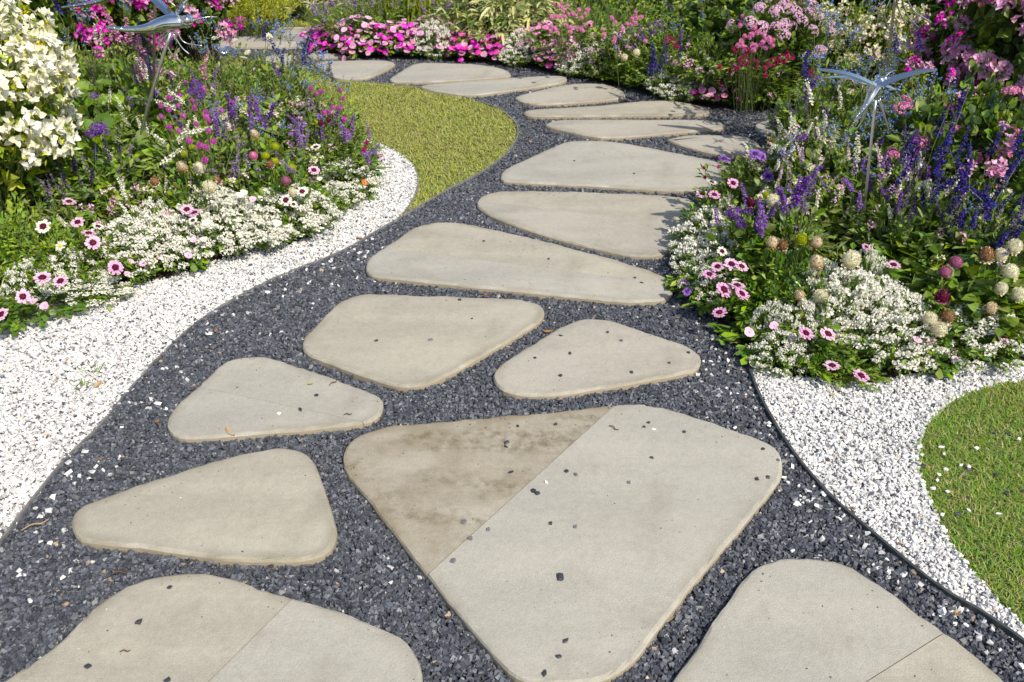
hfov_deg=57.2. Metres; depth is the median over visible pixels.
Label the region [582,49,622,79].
leafy plant
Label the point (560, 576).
pebble
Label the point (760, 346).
cloud plant
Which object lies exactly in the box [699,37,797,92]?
leafy plant
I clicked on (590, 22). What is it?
impatiens
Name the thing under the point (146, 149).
leafy plant
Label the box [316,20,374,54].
impatiens
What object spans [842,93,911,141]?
leafy plant
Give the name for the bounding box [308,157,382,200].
cloud plant
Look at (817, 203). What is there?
salvia plant
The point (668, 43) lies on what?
verbena plant
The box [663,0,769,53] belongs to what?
sage plant
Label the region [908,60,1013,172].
leafy plant
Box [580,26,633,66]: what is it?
leafy plant
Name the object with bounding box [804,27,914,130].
filler plant
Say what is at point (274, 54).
sage plant
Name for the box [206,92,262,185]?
salvia plant
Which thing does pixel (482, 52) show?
impatiens
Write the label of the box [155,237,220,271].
vinca plant
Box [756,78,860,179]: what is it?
salvia plant
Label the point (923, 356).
cloud plant
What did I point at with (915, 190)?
filler plant
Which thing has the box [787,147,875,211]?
leafy plant
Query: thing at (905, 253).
leafy plant
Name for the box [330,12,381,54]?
impatiens
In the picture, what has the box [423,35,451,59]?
cloud plant
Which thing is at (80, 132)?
leafy plant
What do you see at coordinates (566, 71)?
cloud plant
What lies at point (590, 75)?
leafy plant
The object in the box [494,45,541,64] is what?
leafy plant
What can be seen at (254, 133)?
pompon plant
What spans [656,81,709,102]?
cloud plant
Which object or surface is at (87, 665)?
pebble
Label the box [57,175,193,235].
filler plant
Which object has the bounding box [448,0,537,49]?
variegated plant
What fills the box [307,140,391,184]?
daisy plant
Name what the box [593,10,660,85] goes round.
gomphrena plant
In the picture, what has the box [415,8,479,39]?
grass clump
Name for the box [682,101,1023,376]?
undergrowth
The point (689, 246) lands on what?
cloud plant
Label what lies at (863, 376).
daisy plant
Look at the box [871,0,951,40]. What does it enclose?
dark shrub
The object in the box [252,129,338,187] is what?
filler plant
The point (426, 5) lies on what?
grass clump
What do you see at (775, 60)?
verbena plant
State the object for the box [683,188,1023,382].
flower bed soil
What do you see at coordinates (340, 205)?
leafy plant
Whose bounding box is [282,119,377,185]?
salvia plant
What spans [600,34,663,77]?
leafy plant
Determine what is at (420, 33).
impatiens
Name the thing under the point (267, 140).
salvia plant
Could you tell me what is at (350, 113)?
sage plant
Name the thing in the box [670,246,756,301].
daisy plant
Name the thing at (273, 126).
leafy plant
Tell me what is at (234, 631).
stone slab
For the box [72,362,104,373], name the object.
weed
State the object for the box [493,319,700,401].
stone slab
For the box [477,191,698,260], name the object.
stone slab
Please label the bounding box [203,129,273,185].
leafy plant
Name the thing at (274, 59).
stone slab
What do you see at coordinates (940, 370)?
vinca plant
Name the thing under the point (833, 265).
cloud plant
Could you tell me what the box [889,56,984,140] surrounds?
petunia plant
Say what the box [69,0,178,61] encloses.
bougainvillea
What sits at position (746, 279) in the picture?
leafy plant
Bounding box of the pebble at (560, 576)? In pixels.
[557,572,563,580]
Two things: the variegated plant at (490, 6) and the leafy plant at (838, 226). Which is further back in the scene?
the variegated plant at (490, 6)
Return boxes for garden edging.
[0,52,518,544]
[366,137,418,232]
[726,316,1023,644]
[916,383,1015,619]
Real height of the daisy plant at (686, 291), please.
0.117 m
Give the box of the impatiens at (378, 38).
[345,20,405,55]
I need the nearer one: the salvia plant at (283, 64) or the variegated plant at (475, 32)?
the salvia plant at (283, 64)
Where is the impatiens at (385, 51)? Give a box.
[373,34,409,55]
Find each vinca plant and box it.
[123,249,173,280]
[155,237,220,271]
[202,189,280,247]
[707,321,778,367]
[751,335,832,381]
[912,336,995,379]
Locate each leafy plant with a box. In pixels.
[0,174,47,207]
[0,207,61,270]
[0,217,102,284]
[22,155,66,194]
[43,79,127,120]
[55,120,135,160]
[55,156,174,223]
[61,64,151,110]
[96,87,191,136]
[111,254,159,277]
[122,128,208,182]
[175,55,230,100]
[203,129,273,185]
[209,68,275,112]
[227,60,278,89]
[235,93,332,151]
[237,61,327,108]
[279,82,346,126]
[310,131,380,151]
[311,187,350,214]
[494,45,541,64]
[521,43,558,63]
[570,64,614,78]
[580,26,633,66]
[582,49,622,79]
[595,67,640,85]
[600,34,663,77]
[612,74,653,90]
[621,49,693,90]
[636,23,713,77]
[648,51,731,95]
[671,31,757,102]
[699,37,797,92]
[711,277,783,326]
[712,257,797,303]
[717,157,763,193]
[723,273,793,331]
[726,81,790,106]
[730,72,812,107]
[731,195,756,221]
[741,169,839,219]
[744,303,837,359]
[745,131,806,166]
[755,131,854,185]
[770,323,872,375]
[774,78,832,106]
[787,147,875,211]
[797,206,862,266]
[807,113,889,157]
[814,312,905,363]
[824,178,940,227]
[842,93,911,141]
[847,143,914,193]
[851,209,978,274]
[869,251,1000,318]
[876,84,993,174]
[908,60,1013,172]
[915,208,1010,248]
[931,251,1023,314]
[939,86,1023,216]
[961,176,1023,224]
[974,314,1023,357]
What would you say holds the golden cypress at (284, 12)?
on the grass at (300, 21)
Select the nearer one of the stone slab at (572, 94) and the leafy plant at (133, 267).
the leafy plant at (133, 267)
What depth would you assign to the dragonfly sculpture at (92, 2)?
3.80 m
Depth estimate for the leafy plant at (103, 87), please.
4.11 m
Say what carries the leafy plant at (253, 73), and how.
on the flower bed soil at (165, 274)
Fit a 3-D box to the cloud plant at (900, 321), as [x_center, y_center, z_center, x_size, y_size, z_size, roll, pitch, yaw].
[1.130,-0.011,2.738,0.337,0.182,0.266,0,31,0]
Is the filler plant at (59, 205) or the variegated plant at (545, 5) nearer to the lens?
the filler plant at (59, 205)
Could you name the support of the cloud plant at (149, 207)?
on the flower bed soil at (165, 274)
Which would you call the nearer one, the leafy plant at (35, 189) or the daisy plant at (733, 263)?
the daisy plant at (733, 263)
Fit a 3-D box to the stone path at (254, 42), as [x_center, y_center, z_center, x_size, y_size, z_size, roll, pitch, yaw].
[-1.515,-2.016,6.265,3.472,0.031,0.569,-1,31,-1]
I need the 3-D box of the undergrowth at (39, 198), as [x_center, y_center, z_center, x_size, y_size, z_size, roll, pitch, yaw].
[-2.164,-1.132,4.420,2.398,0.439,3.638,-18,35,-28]
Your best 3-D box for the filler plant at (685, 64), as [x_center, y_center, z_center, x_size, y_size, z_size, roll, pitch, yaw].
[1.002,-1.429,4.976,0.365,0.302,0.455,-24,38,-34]
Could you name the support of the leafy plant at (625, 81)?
on the flower bed soil at (538, 67)
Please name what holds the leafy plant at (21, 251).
on the flower bed soil at (165, 274)
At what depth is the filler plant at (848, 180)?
3.18 m
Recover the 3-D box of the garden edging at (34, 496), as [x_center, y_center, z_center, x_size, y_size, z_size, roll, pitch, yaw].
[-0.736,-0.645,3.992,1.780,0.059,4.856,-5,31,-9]
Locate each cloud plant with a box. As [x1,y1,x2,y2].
[0,257,56,301]
[19,271,134,310]
[40,246,110,299]
[84,214,198,280]
[116,210,220,273]
[123,196,187,250]
[157,189,288,263]
[187,181,266,246]
[189,197,295,257]
[218,221,304,254]
[221,187,329,246]
[281,183,342,235]
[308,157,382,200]
[319,179,365,212]
[413,17,453,59]
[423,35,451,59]
[498,43,533,66]
[499,27,539,63]
[554,49,598,76]
[560,41,610,77]
[641,67,695,98]
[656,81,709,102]
[666,204,735,262]
[669,234,723,276]
[677,260,734,303]
[685,230,738,277]
[694,204,742,247]
[747,328,815,375]
[748,298,791,340]
[763,297,826,342]
[792,257,846,291]
[792,267,907,349]
[794,285,884,348]
[835,278,931,348]
[838,244,886,285]
[843,307,959,377]
[864,326,944,375]
[922,293,983,341]
[935,302,1023,373]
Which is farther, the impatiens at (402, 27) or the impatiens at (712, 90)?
the impatiens at (402, 27)
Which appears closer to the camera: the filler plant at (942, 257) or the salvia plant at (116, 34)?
the filler plant at (942, 257)
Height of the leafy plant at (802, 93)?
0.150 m
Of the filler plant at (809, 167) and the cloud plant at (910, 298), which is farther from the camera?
the filler plant at (809, 167)
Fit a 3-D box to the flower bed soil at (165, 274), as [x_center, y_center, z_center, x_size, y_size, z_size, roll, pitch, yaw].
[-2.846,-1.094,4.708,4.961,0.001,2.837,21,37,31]
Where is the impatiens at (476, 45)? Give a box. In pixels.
[446,37,503,61]
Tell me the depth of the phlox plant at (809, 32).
4.72 m
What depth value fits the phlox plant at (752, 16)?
4.71 m
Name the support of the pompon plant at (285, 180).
on the flower bed soil at (165, 274)
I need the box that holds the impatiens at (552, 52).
[539,38,580,65]
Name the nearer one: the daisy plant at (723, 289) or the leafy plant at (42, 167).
the daisy plant at (723, 289)
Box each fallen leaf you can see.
[93,380,101,387]
[226,426,234,434]
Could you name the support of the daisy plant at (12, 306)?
on the flower bed soil at (165, 274)
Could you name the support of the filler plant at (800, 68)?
on the flower bed soil at (538, 67)
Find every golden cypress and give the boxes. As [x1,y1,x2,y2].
[221,0,267,38]
[229,0,301,36]
[266,0,297,24]
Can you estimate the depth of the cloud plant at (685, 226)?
3.33 m
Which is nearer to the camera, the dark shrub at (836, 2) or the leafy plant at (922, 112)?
the leafy plant at (922, 112)
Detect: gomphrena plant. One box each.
[142,80,249,197]
[308,86,367,155]
[519,1,611,73]
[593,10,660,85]
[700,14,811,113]
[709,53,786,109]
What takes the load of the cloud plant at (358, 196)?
on the flower bed soil at (165, 274)
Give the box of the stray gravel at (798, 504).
[16,238,1023,678]
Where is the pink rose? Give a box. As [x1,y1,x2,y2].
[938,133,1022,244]
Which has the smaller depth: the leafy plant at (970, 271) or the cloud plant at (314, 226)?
the leafy plant at (970, 271)
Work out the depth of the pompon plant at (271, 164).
3.50 m
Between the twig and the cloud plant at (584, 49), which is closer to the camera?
the twig
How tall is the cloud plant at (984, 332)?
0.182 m
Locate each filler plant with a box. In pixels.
[36,151,129,228]
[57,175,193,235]
[94,64,205,140]
[123,50,218,126]
[129,164,234,213]
[168,69,266,137]
[183,154,297,213]
[206,73,294,145]
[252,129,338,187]
[261,89,336,144]
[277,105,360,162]
[298,121,385,163]
[562,41,606,70]
[587,24,661,80]
[591,42,645,80]
[633,17,712,64]
[666,41,736,101]
[708,182,818,249]
[742,126,833,191]
[756,82,811,104]
[759,37,847,102]
[768,96,869,173]
[768,147,859,228]
[773,106,913,201]
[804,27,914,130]
[819,146,939,249]
[861,71,962,146]
[865,151,995,251]
[912,178,1023,262]
[931,204,1023,284]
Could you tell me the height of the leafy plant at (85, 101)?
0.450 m
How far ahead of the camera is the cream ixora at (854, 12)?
4.90 m
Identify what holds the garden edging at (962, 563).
on the ground
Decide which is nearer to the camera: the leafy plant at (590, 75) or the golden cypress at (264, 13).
the leafy plant at (590, 75)
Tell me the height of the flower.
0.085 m
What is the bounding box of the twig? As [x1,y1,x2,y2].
[21,518,48,530]
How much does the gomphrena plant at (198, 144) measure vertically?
0.420 m
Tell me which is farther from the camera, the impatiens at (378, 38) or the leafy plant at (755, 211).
the impatiens at (378, 38)
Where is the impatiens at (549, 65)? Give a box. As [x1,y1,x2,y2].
[533,53,563,70]
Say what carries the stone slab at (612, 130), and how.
on the gravel path at (406, 570)
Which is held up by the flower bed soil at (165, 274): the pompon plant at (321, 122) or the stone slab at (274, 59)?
the pompon plant at (321, 122)
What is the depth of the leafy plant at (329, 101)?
4.28 m
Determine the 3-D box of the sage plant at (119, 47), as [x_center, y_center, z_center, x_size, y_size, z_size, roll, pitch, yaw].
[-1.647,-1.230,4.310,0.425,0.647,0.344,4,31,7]
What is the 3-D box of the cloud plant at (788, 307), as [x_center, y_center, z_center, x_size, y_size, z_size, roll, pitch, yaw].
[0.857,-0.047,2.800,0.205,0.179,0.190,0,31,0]
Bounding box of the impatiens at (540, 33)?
[513,16,570,59]
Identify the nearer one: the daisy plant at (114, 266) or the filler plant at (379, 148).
the daisy plant at (114, 266)
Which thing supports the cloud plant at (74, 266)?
on the flower bed soil at (165, 274)
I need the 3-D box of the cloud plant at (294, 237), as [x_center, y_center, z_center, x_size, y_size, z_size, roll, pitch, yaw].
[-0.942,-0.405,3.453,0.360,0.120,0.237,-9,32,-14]
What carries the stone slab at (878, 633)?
on the gravel path at (406, 570)
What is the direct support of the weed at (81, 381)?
on the white gravel at (92, 328)
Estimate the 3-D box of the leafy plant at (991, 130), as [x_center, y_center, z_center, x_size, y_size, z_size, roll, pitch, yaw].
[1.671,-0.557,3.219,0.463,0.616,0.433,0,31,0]
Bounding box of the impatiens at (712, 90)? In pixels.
[703,64,754,104]
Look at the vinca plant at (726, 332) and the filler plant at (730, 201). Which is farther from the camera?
the filler plant at (730, 201)
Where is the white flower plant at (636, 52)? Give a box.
[606,49,645,86]
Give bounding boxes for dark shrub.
[156,31,190,65]
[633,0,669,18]
[800,0,892,40]
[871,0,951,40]
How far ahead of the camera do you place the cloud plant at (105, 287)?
3.05 m
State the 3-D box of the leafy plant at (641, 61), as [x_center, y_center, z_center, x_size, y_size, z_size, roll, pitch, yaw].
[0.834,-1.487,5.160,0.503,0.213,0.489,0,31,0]
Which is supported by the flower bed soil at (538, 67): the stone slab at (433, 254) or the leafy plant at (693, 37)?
the leafy plant at (693, 37)
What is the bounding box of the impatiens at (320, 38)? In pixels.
[308,28,353,52]
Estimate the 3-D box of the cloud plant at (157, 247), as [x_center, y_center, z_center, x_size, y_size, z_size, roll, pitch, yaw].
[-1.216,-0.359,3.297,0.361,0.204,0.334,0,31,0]
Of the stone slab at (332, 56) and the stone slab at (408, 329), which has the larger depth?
the stone slab at (332, 56)
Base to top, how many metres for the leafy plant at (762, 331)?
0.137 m
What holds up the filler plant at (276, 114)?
on the flower bed soil at (165, 274)
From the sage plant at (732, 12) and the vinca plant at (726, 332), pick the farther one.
the sage plant at (732, 12)
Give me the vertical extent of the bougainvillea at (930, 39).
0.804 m
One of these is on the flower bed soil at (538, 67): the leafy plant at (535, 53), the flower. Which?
the leafy plant at (535, 53)
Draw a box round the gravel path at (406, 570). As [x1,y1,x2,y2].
[0,48,1017,681]
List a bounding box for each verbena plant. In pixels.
[49,92,150,190]
[179,80,221,135]
[654,35,689,82]
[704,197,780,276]
[724,46,816,114]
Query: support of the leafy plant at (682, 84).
on the flower bed soil at (538, 67)
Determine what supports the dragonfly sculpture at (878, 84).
on the flower bed soil at (893, 373)
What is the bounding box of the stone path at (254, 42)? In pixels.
[72,27,316,52]
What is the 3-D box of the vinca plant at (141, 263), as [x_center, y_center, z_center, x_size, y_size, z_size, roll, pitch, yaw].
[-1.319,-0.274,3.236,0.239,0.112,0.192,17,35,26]
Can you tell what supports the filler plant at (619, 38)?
on the flower bed soil at (538, 67)
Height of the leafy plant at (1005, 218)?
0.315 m
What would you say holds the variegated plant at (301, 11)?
on the lawn
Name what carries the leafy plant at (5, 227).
on the flower bed soil at (165, 274)
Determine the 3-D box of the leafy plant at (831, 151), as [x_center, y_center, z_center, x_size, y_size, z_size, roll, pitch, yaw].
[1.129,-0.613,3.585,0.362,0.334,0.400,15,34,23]
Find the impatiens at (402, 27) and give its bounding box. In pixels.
[373,18,427,54]
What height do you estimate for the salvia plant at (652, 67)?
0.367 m
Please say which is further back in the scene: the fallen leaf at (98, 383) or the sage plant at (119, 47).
the sage plant at (119, 47)
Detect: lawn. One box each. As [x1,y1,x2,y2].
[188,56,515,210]
[919,382,1023,623]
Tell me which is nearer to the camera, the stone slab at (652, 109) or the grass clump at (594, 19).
the stone slab at (652, 109)
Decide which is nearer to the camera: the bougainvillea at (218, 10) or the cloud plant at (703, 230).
the cloud plant at (703, 230)
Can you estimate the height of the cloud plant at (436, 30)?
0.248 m
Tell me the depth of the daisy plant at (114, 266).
3.15 m
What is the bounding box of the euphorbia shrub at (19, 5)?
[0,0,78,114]
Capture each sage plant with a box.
[52,0,114,93]
[79,0,173,80]
[188,6,252,100]
[249,8,320,93]
[287,40,363,138]
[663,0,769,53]
[711,0,765,40]
[789,0,884,124]
[836,29,1001,222]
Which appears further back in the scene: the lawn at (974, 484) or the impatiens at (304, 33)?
the impatiens at (304, 33)
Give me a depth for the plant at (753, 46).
4.71 m
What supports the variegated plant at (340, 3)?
on the flower bed soil at (538, 67)
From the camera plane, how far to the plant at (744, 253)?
3.04 m
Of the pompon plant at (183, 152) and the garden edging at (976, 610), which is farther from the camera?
the pompon plant at (183, 152)
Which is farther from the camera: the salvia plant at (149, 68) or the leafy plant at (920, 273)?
the salvia plant at (149, 68)
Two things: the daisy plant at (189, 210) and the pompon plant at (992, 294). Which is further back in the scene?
the daisy plant at (189, 210)
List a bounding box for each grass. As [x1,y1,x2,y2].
[235,0,326,26]
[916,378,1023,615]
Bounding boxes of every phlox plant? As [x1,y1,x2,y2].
[720,0,814,75]
[758,0,835,100]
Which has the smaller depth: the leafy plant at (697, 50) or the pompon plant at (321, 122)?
the pompon plant at (321, 122)
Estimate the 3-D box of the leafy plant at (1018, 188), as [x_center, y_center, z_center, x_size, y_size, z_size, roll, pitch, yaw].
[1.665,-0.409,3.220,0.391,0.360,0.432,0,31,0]
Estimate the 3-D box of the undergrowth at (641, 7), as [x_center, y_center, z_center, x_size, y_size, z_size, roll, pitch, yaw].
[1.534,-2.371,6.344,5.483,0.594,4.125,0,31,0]
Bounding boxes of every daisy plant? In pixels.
[0,269,104,337]
[17,198,146,288]
[89,250,161,294]
[163,204,226,249]
[175,7,287,91]
[278,177,341,226]
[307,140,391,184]
[661,273,695,299]
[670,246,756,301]
[677,178,738,234]
[677,276,749,317]
[692,111,775,206]
[770,322,862,381]
[809,355,895,390]
[846,244,906,296]
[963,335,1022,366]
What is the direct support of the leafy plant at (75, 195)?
on the flower bed soil at (165, 274)
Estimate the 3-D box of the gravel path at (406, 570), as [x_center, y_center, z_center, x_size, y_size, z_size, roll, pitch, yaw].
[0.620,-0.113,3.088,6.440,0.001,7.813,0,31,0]
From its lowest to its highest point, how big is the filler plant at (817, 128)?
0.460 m
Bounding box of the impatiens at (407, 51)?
[393,35,435,56]
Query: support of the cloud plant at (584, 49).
on the flower bed soil at (538, 67)
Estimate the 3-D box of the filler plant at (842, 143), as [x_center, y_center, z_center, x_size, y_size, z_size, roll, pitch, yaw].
[1.242,-0.634,3.464,0.466,0.494,0.411,-26,40,-36]
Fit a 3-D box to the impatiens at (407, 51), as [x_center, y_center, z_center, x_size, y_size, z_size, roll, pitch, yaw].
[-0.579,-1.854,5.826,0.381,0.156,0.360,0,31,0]
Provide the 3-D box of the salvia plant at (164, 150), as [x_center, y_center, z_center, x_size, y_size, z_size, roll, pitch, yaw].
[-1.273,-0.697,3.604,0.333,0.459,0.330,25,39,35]
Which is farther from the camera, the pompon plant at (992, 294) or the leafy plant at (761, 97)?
the leafy plant at (761, 97)
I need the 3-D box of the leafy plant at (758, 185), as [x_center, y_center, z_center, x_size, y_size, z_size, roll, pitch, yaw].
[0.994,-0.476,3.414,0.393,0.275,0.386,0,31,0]
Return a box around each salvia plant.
[52,62,100,168]
[56,127,142,214]
[91,7,163,94]
[92,22,160,160]
[127,33,179,104]
[146,91,230,191]
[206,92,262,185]
[228,94,305,186]
[262,21,334,109]
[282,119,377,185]
[630,33,681,95]
[748,165,833,269]
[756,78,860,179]
[763,45,834,143]
[813,152,878,241]
[847,123,936,257]
[862,23,972,201]
[878,124,990,271]
[942,122,1023,284]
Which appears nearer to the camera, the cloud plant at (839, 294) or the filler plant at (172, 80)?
the cloud plant at (839, 294)
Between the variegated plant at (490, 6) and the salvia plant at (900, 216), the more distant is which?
the variegated plant at (490, 6)
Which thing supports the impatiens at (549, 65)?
on the flower bed soil at (538, 67)
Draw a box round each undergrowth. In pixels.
[0,41,345,297]
[358,0,976,103]
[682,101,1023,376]
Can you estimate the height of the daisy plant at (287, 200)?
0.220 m
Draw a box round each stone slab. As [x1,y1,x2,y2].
[4,574,422,681]
[72,448,336,568]
[167,357,383,443]
[263,53,296,68]
[302,294,543,392]
[307,53,357,59]
[315,60,394,81]
[343,405,781,681]
[366,223,672,307]
[389,63,510,84]
[421,76,566,97]
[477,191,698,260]
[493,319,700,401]
[500,141,728,194]
[515,84,624,107]
[523,101,709,119]
[545,119,724,141]
[667,135,760,159]
[673,559,1002,681]
[755,120,808,136]
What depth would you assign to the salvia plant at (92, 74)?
3.89 m
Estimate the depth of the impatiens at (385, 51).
5.72 m
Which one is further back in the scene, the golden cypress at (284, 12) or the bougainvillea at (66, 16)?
the golden cypress at (284, 12)
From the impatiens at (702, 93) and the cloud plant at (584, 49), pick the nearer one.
the impatiens at (702, 93)
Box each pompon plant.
[149,160,224,235]
[164,144,222,208]
[222,121,271,187]
[239,142,321,211]
[249,151,316,225]
[308,117,358,168]
[729,191,787,257]
[744,233,825,309]
[772,249,865,333]
[887,288,985,368]
[905,256,974,332]
[940,238,1023,348]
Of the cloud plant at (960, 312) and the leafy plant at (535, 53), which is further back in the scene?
the leafy plant at (535, 53)
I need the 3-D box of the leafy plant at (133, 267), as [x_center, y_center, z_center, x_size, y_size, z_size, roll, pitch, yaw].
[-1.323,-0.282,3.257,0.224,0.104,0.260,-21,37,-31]
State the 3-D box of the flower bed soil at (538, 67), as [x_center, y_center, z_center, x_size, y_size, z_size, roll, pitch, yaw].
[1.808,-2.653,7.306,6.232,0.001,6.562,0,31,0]
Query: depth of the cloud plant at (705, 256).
3.14 m
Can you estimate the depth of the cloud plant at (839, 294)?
2.75 m
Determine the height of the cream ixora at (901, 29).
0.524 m
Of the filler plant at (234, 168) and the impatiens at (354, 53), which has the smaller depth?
the filler plant at (234, 168)
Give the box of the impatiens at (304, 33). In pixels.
[299,23,325,41]
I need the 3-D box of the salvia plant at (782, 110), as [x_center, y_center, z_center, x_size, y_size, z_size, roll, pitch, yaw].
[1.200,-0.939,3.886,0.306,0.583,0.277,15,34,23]
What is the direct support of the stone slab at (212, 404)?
on the gravel path at (406, 570)
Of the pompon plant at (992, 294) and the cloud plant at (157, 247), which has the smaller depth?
the pompon plant at (992, 294)
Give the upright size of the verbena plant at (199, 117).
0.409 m
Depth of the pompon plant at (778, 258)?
2.91 m
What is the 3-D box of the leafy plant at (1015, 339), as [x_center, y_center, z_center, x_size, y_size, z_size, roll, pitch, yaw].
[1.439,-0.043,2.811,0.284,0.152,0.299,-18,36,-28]
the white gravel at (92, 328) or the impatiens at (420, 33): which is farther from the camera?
the impatiens at (420, 33)
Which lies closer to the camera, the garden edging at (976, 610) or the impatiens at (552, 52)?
the garden edging at (976, 610)
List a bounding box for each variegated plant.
[280,0,323,17]
[295,0,353,14]
[312,0,370,12]
[422,0,521,32]
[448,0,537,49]
[451,0,548,34]
[485,0,586,36]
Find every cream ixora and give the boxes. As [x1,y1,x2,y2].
[810,0,897,93]
[840,0,937,95]
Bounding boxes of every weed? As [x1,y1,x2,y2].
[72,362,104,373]
[72,377,92,390]
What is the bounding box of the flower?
[355,179,377,199]
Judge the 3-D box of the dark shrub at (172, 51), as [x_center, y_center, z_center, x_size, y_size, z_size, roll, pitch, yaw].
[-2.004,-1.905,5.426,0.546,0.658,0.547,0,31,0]
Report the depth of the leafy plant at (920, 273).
2.87 m
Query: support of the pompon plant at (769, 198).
on the flower bed soil at (893, 373)
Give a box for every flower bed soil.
[0,180,359,312]
[314,0,933,110]
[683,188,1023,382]
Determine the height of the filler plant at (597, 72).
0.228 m
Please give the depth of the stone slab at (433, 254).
3.27 m
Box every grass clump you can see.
[298,2,349,27]
[365,0,426,24]
[409,0,442,24]
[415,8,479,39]
[562,0,634,36]
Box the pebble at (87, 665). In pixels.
[84,663,91,668]
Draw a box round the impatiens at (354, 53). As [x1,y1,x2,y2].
[328,32,392,60]
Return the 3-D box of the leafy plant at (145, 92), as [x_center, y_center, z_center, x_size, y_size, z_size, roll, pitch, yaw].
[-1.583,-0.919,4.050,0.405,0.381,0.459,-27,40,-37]
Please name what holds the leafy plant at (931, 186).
on the flower bed soil at (893, 373)
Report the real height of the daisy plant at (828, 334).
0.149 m
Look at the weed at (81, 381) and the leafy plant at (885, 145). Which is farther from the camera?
the leafy plant at (885, 145)
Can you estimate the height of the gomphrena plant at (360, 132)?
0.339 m
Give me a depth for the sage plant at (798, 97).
4.11 m
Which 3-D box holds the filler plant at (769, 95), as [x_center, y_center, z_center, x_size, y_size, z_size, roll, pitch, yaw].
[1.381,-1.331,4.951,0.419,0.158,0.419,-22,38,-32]
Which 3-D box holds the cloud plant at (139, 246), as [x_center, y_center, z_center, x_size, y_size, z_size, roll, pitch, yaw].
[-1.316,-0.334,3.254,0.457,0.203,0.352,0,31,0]
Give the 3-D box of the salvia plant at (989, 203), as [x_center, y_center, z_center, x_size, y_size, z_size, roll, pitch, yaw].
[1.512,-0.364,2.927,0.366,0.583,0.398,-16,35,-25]
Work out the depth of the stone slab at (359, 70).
5.52 m
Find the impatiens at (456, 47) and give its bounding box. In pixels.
[447,25,483,58]
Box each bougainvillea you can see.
[0,0,83,235]
[8,0,125,64]
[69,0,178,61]
[160,0,247,68]
[904,0,984,104]
[938,0,1023,112]
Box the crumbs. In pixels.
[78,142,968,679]
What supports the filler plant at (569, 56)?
on the flower bed soil at (538, 67)
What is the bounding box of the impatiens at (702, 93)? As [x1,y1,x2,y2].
[688,74,745,104]
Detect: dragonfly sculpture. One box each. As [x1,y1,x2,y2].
[61,0,175,109]
[106,0,212,151]
[211,43,233,112]
[817,67,936,246]
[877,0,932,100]
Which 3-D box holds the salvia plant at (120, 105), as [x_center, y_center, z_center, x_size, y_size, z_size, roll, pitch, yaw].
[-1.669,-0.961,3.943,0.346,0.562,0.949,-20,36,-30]
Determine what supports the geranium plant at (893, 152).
on the flower bed soil at (893, 373)
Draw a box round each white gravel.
[0,136,417,537]
[744,348,1023,637]
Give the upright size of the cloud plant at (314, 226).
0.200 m
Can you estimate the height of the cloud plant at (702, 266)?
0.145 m
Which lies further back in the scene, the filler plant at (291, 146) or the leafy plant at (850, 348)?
the filler plant at (291, 146)
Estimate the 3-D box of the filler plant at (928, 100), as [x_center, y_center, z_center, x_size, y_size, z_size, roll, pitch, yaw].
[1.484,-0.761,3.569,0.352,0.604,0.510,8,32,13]
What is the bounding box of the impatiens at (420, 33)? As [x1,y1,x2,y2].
[402,15,456,53]
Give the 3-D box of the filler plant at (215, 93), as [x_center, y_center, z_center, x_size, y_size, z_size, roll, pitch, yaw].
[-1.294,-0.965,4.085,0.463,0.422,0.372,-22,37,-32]
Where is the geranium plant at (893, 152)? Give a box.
[874,95,1019,189]
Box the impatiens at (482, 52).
[468,33,510,61]
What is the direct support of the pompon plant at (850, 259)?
on the flower bed soil at (893, 373)
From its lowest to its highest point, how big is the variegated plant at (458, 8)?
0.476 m
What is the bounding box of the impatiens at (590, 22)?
[570,19,605,39]
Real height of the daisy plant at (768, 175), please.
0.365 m
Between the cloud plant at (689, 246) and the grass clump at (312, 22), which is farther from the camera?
the grass clump at (312, 22)

